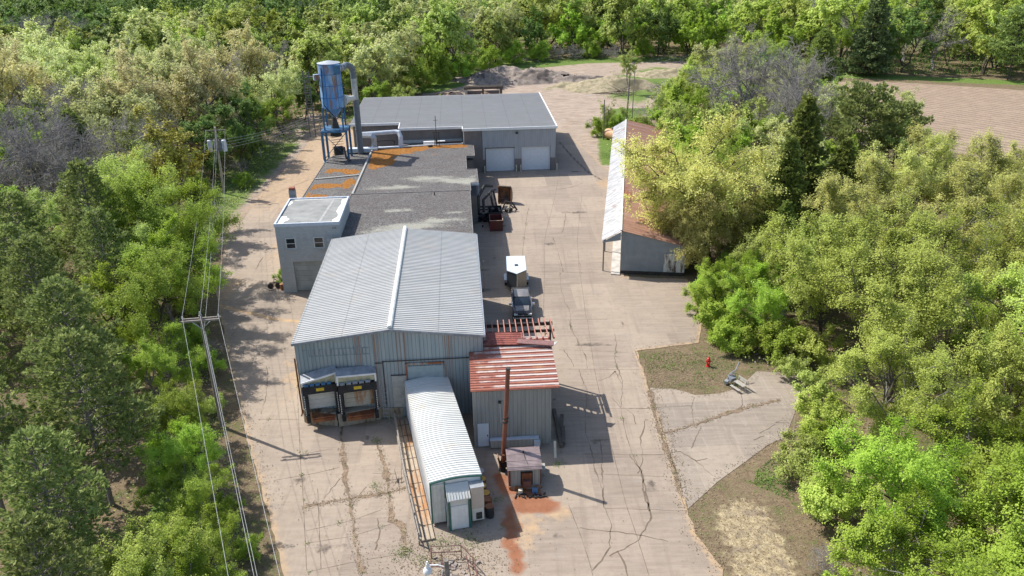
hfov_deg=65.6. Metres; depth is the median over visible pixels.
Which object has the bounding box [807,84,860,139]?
budding tree
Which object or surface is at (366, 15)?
leafy tree
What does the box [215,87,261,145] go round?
leafy tree
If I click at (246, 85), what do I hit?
leafy tree
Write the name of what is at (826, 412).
shrub
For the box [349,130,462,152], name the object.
roof ducts
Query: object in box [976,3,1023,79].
leafy tree
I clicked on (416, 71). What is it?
shrub
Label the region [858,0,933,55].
leafy tree
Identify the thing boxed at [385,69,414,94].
shrub
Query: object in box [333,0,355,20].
leafy tree
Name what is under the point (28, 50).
budding tree
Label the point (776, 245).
leafy tree
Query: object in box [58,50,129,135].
leafy tree
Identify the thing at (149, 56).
budding tree
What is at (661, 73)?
earth bank
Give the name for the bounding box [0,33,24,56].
budding tree
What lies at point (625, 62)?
young tree
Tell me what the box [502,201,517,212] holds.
grapple
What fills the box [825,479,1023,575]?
leafy tree
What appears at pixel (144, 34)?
leafy tree
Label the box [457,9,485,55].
bare tree
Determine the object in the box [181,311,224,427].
utility pole
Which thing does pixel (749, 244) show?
shrub
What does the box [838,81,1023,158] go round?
field
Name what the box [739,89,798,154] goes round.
leafy tree
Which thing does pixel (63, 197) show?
leafy tree
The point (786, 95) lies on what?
bare tree
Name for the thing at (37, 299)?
pine tree
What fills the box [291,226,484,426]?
metal warehouse
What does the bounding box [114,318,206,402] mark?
leafy tree
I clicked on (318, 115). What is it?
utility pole
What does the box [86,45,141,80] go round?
budding tree
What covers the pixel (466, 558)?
pipe cage
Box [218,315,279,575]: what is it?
power line
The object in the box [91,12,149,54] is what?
leafy tree
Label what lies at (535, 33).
leafy tree
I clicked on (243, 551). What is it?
shrub
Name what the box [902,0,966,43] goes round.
leafy tree
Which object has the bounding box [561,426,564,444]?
timber
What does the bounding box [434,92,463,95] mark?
soil heap
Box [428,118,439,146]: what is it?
roof mast
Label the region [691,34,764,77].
budding tree
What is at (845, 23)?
bare tree
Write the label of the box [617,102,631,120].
young tree
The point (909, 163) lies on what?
leafy tree
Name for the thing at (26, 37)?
budding tree
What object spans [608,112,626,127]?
shrub
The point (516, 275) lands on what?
cargo trailer
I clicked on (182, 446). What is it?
leafy tree
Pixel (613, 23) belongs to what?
leafy tree
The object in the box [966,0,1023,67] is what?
leafy tree
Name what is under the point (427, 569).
street lamp
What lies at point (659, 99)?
young tree
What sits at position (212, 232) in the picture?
power line
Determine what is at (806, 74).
budding tree
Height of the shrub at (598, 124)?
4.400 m
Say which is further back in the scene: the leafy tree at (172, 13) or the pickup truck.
the leafy tree at (172, 13)
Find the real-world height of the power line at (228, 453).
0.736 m
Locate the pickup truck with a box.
[509,287,534,318]
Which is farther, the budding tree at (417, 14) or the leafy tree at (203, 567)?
the budding tree at (417, 14)
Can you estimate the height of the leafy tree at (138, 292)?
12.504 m
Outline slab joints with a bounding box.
[273,182,690,574]
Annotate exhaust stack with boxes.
[497,367,510,471]
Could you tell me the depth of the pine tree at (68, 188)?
78.93 m
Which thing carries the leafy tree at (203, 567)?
on the ground at (572, 112)
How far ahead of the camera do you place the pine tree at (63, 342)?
50.91 m
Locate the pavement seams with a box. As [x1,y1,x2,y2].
[302,390,779,573]
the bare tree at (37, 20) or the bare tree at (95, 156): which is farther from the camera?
the bare tree at (37, 20)
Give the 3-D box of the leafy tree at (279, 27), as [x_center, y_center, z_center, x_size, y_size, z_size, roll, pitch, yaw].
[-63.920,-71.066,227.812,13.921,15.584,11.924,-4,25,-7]
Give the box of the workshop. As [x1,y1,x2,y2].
[302,142,478,238]
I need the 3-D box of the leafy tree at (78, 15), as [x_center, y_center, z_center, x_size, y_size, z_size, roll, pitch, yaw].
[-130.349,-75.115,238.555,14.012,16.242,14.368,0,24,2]
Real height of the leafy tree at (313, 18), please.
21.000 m
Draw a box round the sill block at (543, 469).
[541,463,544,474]
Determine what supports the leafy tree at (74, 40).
on the ground at (572, 112)
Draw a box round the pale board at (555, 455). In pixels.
[554,441,556,457]
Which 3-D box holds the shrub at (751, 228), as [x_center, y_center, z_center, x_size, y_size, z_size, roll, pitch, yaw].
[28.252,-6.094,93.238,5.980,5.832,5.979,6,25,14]
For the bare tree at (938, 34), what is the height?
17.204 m
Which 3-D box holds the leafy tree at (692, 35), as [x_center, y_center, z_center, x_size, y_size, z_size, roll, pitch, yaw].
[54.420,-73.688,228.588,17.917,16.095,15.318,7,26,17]
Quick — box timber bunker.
[464,81,502,94]
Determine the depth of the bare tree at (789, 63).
131.45 m
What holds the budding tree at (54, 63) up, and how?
on the ground at (572, 112)
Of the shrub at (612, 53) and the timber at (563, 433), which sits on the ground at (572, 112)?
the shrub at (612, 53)
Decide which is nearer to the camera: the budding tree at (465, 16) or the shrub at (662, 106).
the shrub at (662, 106)
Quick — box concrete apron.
[650,371,804,507]
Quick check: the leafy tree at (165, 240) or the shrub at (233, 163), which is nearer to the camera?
the leafy tree at (165, 240)
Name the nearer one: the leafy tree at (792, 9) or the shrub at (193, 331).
the shrub at (193, 331)
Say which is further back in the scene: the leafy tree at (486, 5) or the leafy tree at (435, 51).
the leafy tree at (486, 5)
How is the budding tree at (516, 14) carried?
on the ground at (572, 112)
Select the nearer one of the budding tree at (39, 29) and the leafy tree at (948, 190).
the leafy tree at (948, 190)
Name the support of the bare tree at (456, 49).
on the ground at (572, 112)
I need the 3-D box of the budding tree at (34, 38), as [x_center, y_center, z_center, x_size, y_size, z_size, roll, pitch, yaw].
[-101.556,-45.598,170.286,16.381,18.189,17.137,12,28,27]
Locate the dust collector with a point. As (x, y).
(328, 76)
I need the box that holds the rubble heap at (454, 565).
[433,556,480,575]
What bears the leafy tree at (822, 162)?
on the ground at (572, 112)
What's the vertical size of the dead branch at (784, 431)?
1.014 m
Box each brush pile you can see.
[516,53,558,62]
[602,85,635,96]
[641,51,689,63]
[641,80,668,95]
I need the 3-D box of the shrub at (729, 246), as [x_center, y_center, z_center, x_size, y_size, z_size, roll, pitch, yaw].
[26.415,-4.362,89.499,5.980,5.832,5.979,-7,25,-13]
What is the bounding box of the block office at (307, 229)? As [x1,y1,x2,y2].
[273,186,349,292]
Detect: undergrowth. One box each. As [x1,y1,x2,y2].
[0,102,1015,575]
[48,43,1023,134]
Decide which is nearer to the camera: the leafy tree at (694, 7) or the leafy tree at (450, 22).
the leafy tree at (450, 22)
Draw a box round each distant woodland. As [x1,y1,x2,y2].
[0,0,439,31]
[420,0,992,39]
[428,0,1022,48]
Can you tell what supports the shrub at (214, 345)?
on the ground at (572, 112)
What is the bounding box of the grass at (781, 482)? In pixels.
[127,60,793,573]
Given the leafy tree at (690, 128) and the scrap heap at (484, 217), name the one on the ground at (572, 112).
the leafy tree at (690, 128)
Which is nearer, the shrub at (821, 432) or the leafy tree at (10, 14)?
the shrub at (821, 432)
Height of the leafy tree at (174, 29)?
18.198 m
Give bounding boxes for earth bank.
[544,75,658,93]
[619,68,698,78]
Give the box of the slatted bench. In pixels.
[730,375,747,393]
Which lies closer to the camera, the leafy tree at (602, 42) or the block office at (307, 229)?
the block office at (307, 229)
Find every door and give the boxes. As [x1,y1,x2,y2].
[294,261,322,289]
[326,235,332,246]
[391,375,406,406]
[407,365,443,379]
[477,423,488,446]
[486,148,514,170]
[522,146,549,169]
[522,472,531,487]
[663,253,684,272]
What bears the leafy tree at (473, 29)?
on the ground at (572, 112)
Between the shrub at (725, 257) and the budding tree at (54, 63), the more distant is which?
the budding tree at (54, 63)
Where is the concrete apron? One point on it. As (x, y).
(721, 443)
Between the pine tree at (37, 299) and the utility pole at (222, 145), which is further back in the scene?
the utility pole at (222, 145)
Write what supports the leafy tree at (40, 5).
on the ground at (572, 112)
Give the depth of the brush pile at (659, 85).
186.98 m
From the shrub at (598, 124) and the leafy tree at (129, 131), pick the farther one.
the shrub at (598, 124)
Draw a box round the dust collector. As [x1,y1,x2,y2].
[302,60,352,163]
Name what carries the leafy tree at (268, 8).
on the ground at (572, 112)
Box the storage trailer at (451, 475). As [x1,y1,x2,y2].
[404,377,483,530]
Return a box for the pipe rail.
[393,413,421,544]
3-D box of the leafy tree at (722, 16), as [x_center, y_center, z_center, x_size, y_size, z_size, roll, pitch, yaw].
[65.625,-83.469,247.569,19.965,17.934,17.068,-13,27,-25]
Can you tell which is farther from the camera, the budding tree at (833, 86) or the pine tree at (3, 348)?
the budding tree at (833, 86)
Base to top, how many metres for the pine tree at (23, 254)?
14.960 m
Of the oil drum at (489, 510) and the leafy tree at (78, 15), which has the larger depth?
the leafy tree at (78, 15)
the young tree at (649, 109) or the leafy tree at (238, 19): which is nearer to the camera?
the young tree at (649, 109)
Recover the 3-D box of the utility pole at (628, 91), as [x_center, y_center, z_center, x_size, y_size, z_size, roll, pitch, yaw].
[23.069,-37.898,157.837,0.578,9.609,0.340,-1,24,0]
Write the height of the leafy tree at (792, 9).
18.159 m
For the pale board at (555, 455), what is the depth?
59.14 m
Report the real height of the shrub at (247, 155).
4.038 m
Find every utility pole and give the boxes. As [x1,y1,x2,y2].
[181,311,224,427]
[205,127,227,193]
[310,114,327,159]
[603,100,604,139]
[626,72,630,117]
[632,71,634,117]
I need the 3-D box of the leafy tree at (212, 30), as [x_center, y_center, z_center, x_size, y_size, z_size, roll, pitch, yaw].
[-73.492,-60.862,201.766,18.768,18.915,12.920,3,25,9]
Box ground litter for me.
[97,129,837,575]
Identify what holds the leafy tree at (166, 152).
on the ground at (572, 112)
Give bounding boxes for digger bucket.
[498,185,512,203]
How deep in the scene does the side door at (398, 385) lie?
63.22 m
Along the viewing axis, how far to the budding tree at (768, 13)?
242.57 m
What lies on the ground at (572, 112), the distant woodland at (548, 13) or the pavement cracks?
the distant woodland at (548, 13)
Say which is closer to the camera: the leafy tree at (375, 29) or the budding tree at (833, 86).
the budding tree at (833, 86)
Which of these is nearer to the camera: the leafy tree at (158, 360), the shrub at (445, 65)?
the leafy tree at (158, 360)
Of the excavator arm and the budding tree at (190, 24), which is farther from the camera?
the budding tree at (190, 24)
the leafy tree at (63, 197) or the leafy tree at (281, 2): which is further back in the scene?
the leafy tree at (281, 2)
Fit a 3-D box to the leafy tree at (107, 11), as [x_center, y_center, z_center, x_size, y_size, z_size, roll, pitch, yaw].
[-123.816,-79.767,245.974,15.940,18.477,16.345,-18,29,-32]
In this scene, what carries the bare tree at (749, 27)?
on the ground at (572, 112)
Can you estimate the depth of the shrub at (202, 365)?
69.68 m
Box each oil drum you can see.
[484,490,489,496]
[484,496,491,510]
[485,503,493,518]
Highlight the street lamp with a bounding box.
[423,558,449,575]
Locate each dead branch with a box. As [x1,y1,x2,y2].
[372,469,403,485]
[771,417,799,440]
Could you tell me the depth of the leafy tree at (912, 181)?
82.74 m
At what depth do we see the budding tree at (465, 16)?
241.63 m
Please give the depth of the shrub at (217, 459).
58.59 m
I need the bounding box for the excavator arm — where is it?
[477,184,496,211]
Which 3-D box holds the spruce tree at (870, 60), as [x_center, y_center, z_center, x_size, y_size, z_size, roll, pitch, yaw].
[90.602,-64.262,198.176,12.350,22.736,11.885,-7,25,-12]
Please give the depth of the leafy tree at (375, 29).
206.74 m
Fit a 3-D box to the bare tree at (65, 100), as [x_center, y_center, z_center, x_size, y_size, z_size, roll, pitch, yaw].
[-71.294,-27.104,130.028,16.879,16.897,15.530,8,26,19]
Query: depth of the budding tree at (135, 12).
232.46 m
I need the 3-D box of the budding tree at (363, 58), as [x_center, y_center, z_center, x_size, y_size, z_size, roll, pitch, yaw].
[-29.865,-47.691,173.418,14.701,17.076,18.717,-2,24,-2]
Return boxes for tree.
[0,0,44,33]
[0,7,32,34]
[0,14,21,38]
[0,17,54,55]
[0,30,67,78]
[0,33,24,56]
[0,41,58,107]
[0,42,78,117]
[0,46,52,164]
[0,84,50,188]
[0,88,84,225]
[0,102,122,232]
[0,114,50,202]
[0,121,12,156]
[0,128,41,191]
[0,185,47,229]
[0,188,70,292]
[0,221,74,353]
[0,233,82,390]
[0,265,20,331]
[0,331,18,386]
[0,374,39,517]
[0,423,119,575]
[0,508,112,575]
[1,14,32,35]
[1,56,54,99]
[4,69,101,136]
[4,185,86,269]
[7,22,18,35]
[7,273,133,434]
[12,25,46,48]
[14,74,96,130]
[14,325,165,505]
[18,68,167,151]
[20,29,108,118]
[23,13,50,31]
[28,14,70,35]
[30,0,87,25]
[32,15,54,36]
[40,16,88,46]
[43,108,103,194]
[48,59,163,124]
[49,16,104,52]
[49,21,103,64]
[50,157,136,304]
[51,167,110,250]
[52,107,193,181]
[53,28,108,69]
[54,10,97,39]
[55,237,212,366]
[56,11,101,26]
[56,139,182,244]
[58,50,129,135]
[63,18,98,32]
[65,136,162,208]
[69,206,138,297]
[71,60,125,98]
[77,506,217,575]
[84,167,243,269]
[85,0,128,40]
[85,27,111,55]
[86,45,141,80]
[86,122,162,182]
[88,39,184,150]
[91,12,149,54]
[102,6,141,37]
[102,37,137,57]
[103,15,163,61]
[103,207,232,325]
[104,220,193,314]
[109,27,220,122]
[111,158,167,221]
[112,33,224,145]
[113,100,215,210]
[114,7,148,25]
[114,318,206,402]
[118,15,178,64]
[123,57,179,141]
[129,414,227,494]
[129,451,236,536]
[133,378,213,435]
[134,6,186,47]
[140,545,247,575]
[144,15,215,51]
[144,501,242,575]
[147,0,196,22]
[149,32,223,74]
[151,7,208,45]
[162,31,244,136]
[163,46,246,121]
[179,107,232,178]
[187,28,216,49]
[188,0,231,40]
[188,125,237,180]
[193,9,259,51]
[201,89,278,167]
[202,77,251,116]
[210,16,280,96]
[211,0,284,61]
[214,40,253,96]
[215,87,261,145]
[223,2,277,49]
[235,27,284,79]
[236,59,304,128]
[246,0,302,37]
[248,0,292,37]
[248,93,281,145]
[256,38,296,86]
[263,91,302,134]
[265,1,309,52]
[269,12,308,52]
[271,13,310,62]
[274,16,306,46]
[274,47,324,88]
[282,0,347,53]
[284,22,370,101]
[285,69,319,120]
[288,21,344,72]
[295,0,319,17]
[311,21,381,94]
[320,0,354,22]
[324,11,354,49]
[329,18,382,88]
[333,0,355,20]
[342,30,408,96]
[343,0,392,47]
[359,76,391,105]
[360,18,425,83]
[360,24,385,70]
[371,12,389,33]
[380,0,433,68]
[388,3,441,35]
[391,0,440,34]
[391,82,418,96]
[397,19,447,85]
[405,13,451,66]
[409,0,482,76]
[434,2,476,53]
[443,0,473,50]
[446,26,470,56]
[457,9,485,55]
[461,2,491,37]
[468,0,531,58]
[469,7,492,47]
[469,10,518,63]
[508,6,549,47]
[512,0,583,43]
[547,3,597,55]
[553,0,608,48]
[585,0,629,48]
[587,10,624,51]
[597,0,660,57]
[598,96,616,126]
[607,103,807,261]
[617,43,641,94]
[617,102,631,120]
[618,1,661,48]
[633,0,680,55]
[637,0,702,51]
[645,99,659,120]
[649,88,667,108]
[649,164,773,268]
[653,99,719,149]
[656,111,710,158]
[658,82,711,139]
[660,123,718,174]
[661,70,695,95]
[663,77,712,123]
[664,0,718,48]
[669,140,735,170]
[670,2,732,53]
[671,10,702,53]
[683,31,789,124]
[687,244,772,315]
[689,145,767,169]
[690,76,730,113]
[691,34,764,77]
[692,0,743,41]
[697,61,744,103]
[698,65,723,91]
[702,99,754,149]
[707,118,754,162]
[711,78,764,127]
[715,5,747,47]
[720,106,789,174]
[721,260,814,329]
[723,20,756,46]
[728,56,762,85]
[728,156,766,229]
[728,215,805,288]
[729,0,806,55]
[736,0,808,62]
[736,115,827,170]
[737,30,785,84]
[739,59,810,110]
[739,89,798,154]
[740,0,782,36]
[742,135,815,243]
[743,51,777,74]
[747,34,849,137]
[750,72,837,138]
[751,207,920,337]
[752,50,800,82]
[752,226,824,297]
[757,92,830,224]
[758,87,820,117]
[762,3,779,23]
[763,0,833,56]
[765,200,797,278]
[775,0,813,46]
[775,63,821,86]
[779,212,870,317]
[795,0,873,60]
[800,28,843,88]
[800,166,917,300]
[804,410,978,549]
[806,154,858,187]
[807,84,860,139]
[808,136,863,230]
[810,0,868,58]
[812,76,846,96]
[812,240,1012,400]
[813,0,872,64]
[818,79,911,159]
[818,310,989,450]
[820,73,888,123]
[820,134,860,170]
[823,150,937,277]
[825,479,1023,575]
[831,182,1020,328]
[840,0,896,75]
[852,130,962,261]
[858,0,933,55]
[864,0,943,72]
[866,84,926,158]
[866,99,934,169]
[873,0,936,28]
[885,116,946,164]
[885,118,996,219]
[894,6,937,61]
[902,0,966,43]
[902,371,1023,558]
[906,314,1023,442]
[913,152,1023,304]
[919,3,978,70]
[923,151,955,205]
[927,0,986,58]
[927,257,1023,395]
[931,12,971,65]
[934,127,1023,238]
[942,0,989,50]
[943,444,1023,575]
[954,0,1023,74]
[962,0,1023,63]
[964,206,1023,336]
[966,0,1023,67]
[974,140,1023,238]
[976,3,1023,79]
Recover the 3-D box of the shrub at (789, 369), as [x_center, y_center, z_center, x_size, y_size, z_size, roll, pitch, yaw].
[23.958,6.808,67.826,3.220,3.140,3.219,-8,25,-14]
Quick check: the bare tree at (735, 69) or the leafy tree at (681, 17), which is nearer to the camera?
the bare tree at (735, 69)
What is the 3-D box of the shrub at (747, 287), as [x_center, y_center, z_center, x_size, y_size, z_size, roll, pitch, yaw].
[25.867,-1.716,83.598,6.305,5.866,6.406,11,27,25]
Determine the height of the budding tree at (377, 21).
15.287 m
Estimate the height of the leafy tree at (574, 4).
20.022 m
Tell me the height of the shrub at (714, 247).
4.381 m
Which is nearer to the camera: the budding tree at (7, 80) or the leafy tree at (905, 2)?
the budding tree at (7, 80)
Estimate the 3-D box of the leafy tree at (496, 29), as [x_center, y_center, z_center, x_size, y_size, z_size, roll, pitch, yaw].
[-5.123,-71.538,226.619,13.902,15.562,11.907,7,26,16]
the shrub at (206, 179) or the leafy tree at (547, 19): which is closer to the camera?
the shrub at (206, 179)
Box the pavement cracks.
[227,183,774,575]
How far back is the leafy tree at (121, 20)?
223.87 m
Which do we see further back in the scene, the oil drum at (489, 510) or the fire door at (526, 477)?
the fire door at (526, 477)
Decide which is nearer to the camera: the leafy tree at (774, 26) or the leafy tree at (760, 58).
the leafy tree at (760, 58)
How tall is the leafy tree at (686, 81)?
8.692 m
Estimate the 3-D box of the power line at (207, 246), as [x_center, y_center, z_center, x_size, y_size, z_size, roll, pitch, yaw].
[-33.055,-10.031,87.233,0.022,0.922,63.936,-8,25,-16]
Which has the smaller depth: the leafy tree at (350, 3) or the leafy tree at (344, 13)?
the leafy tree at (344, 13)
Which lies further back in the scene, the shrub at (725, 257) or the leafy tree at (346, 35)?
the leafy tree at (346, 35)
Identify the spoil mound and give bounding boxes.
[450,65,569,85]
[552,73,603,83]
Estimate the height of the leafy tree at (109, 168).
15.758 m
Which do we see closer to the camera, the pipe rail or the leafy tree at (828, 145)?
the pipe rail
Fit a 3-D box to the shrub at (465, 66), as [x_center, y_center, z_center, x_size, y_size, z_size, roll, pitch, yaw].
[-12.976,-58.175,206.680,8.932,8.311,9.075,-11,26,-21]
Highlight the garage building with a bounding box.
[349,92,557,171]
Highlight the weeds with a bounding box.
[268,212,753,573]
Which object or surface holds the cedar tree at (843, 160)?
on the ground at (572, 112)
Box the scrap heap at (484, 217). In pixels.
[478,212,487,221]
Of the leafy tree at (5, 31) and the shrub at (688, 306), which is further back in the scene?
the leafy tree at (5, 31)
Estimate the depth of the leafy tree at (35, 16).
242.20 m
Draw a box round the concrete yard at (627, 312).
[216,119,722,575]
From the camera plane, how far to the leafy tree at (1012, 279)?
61.02 m
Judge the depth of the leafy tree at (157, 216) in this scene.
81.97 m
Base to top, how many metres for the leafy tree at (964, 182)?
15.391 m
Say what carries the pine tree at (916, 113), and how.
on the ground at (572, 112)
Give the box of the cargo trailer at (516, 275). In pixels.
[504,256,528,286]
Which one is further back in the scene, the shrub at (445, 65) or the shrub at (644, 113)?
the shrub at (445, 65)
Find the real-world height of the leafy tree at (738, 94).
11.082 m
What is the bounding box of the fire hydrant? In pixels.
[705,357,710,366]
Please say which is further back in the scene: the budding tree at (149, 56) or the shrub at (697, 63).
the shrub at (697, 63)
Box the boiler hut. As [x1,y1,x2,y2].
[505,446,541,489]
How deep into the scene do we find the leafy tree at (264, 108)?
142.75 m
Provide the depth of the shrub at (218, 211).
108.10 m
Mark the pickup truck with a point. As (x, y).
(521, 303)
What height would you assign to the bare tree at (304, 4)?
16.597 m
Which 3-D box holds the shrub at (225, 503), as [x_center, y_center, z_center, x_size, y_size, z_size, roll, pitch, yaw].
[-19.374,14.572,53.366,2.364,2.200,2.402,16,30,33]
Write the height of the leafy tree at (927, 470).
10.792 m
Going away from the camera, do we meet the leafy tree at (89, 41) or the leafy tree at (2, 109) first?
the leafy tree at (2, 109)
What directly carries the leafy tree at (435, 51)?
on the ground at (572, 112)
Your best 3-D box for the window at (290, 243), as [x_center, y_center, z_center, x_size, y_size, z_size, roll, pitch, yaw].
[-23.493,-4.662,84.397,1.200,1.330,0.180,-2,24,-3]
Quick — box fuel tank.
[604,127,612,139]
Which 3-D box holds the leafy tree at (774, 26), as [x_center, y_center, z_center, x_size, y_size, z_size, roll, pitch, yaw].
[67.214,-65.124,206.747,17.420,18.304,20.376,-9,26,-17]
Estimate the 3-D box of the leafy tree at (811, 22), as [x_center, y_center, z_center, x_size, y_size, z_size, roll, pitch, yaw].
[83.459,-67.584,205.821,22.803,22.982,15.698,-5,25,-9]
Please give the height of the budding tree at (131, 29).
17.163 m
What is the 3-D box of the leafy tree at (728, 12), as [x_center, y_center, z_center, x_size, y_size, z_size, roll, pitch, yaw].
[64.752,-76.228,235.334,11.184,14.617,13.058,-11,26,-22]
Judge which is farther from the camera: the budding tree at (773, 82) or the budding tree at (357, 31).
the budding tree at (357, 31)
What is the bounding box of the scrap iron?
[515,491,547,498]
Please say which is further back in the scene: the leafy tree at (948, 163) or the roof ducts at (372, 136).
the roof ducts at (372, 136)
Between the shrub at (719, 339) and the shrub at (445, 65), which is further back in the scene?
the shrub at (445, 65)
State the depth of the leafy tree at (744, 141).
112.53 m
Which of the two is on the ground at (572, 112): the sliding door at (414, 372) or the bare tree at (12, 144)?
the bare tree at (12, 144)
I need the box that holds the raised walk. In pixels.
[397,419,434,541]
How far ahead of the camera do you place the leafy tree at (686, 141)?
112.18 m
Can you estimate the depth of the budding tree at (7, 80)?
131.01 m
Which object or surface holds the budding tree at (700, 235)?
on the ground at (572, 112)
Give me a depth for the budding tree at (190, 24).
202.29 m
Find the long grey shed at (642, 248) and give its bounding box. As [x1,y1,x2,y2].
[602,119,687,275]
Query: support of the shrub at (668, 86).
on the ground at (572, 112)
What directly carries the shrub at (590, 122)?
on the ground at (572, 112)
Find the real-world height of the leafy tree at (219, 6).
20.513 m
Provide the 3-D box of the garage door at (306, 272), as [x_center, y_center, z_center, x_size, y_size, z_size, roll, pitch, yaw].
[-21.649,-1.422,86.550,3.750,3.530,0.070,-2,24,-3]
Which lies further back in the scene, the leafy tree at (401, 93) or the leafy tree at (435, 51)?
the leafy tree at (435, 51)
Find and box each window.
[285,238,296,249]
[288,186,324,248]
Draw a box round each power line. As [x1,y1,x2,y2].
[182,133,205,314]
[182,318,227,573]
[200,151,214,311]
[200,316,253,574]
[204,138,216,327]
[204,330,256,573]
[218,174,224,308]
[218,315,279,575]
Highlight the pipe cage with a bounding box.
[430,545,477,575]
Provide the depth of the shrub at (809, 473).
53.15 m
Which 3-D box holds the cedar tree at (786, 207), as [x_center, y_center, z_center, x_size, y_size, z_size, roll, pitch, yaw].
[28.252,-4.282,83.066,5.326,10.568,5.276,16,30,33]
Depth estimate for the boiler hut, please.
55.52 m
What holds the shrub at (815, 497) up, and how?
on the ground at (572, 112)
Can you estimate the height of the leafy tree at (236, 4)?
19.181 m
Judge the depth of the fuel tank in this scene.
145.28 m
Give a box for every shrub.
[163,317,209,358]
[165,290,205,315]
[175,175,210,201]
[176,168,209,187]
[183,344,226,379]
[193,200,222,221]
[200,393,227,415]
[202,446,229,464]
[203,340,226,355]
[206,490,246,521]
[225,157,248,173]
[229,147,251,164]
[230,532,263,562]
[232,171,256,187]
[262,132,286,148]
[271,269,282,283]
[375,87,399,96]
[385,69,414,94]
[400,63,437,91]
[424,56,453,84]
[447,51,479,77]
[469,42,504,69]
[497,38,527,63]
[526,39,551,60]
[548,42,568,60]
[567,45,586,59]
[577,38,601,58]
[584,116,601,129]
[584,116,612,136]
[601,42,620,58]
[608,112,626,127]
[627,116,646,123]
[632,38,655,56]
[634,105,649,117]
[634,113,651,125]
[646,104,665,126]
[654,98,671,116]
[657,80,671,109]
[670,69,694,91]
[678,56,701,82]
[679,279,724,315]
[682,53,703,71]
[686,268,730,292]
[691,291,746,335]
[692,48,711,62]
[706,313,745,352]
[711,230,736,253]
[712,246,751,279]
[719,227,756,257]
[722,310,776,357]
[728,217,760,245]
[731,250,777,290]
[737,228,765,250]
[763,317,826,362]
[771,354,813,381]
[771,427,835,482]
[789,367,842,403]
[790,383,856,434]
[793,323,847,375]
[796,419,846,459]
[796,467,860,524]
[800,456,855,509]
[804,542,842,573]
[822,566,859,575]
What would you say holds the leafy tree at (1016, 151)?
on the ground at (572, 112)
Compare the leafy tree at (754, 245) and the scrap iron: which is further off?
the leafy tree at (754, 245)
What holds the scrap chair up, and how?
on the ground at (572, 112)
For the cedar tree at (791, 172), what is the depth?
85.41 m
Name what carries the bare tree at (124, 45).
on the ground at (572, 112)
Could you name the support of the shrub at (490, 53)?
on the ground at (572, 112)
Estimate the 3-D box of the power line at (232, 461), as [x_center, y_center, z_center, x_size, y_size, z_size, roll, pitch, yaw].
[-15.421,10.394,44.314,0.022,0.736,37.518,-11,26,-22]
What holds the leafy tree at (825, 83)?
on the ground at (572, 112)
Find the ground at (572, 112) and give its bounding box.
[0,0,1023,575]
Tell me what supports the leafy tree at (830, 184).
on the ground at (572, 112)
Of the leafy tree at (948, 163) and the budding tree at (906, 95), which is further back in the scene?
the budding tree at (906, 95)
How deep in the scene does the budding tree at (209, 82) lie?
132.24 m
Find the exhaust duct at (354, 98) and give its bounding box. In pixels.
[340,62,363,153]
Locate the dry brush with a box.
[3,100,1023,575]
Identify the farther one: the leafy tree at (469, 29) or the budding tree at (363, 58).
the leafy tree at (469, 29)
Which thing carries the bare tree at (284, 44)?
on the ground at (572, 112)
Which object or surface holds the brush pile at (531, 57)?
on the ground at (572, 112)
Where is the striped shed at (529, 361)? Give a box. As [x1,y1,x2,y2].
[469,318,559,447]
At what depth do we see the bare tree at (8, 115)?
102.10 m
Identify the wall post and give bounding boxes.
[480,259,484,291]
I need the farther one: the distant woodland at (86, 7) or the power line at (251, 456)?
the distant woodland at (86, 7)
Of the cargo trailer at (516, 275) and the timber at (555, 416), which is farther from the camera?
the cargo trailer at (516, 275)
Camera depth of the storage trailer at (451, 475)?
53.98 m
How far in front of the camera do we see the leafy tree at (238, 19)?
206.77 m
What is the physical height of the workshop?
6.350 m
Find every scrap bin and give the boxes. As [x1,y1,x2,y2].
[488,205,502,220]
[489,214,502,230]
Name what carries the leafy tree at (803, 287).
on the ground at (572, 112)
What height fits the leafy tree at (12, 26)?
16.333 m
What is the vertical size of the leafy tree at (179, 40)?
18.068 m
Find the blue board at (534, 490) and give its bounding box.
[532,487,537,493]
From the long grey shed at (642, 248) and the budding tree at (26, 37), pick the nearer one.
the long grey shed at (642, 248)
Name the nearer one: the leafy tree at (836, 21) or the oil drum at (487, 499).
the oil drum at (487, 499)
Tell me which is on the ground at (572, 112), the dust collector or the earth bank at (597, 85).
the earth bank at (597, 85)
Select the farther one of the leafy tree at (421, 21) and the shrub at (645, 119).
the leafy tree at (421, 21)
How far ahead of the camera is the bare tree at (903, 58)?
219.01 m
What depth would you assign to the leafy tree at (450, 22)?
198.92 m
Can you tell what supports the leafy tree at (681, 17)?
on the ground at (572, 112)
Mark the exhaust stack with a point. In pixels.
(502, 464)
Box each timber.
[552,408,558,425]
[556,426,562,446]
[559,414,563,430]
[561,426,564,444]
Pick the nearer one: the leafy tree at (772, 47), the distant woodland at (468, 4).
the leafy tree at (772, 47)
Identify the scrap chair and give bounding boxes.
[724,362,739,383]
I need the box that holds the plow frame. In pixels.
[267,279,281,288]
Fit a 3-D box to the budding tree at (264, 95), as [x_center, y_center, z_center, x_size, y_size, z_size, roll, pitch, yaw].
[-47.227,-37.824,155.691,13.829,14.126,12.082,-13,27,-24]
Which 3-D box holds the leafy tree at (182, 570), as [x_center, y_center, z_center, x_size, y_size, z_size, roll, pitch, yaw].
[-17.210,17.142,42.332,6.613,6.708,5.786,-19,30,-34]
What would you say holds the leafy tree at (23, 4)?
on the ground at (572, 112)
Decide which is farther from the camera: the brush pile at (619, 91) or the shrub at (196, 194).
the brush pile at (619, 91)
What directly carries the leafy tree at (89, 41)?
on the ground at (572, 112)
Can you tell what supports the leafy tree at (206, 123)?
on the ground at (572, 112)

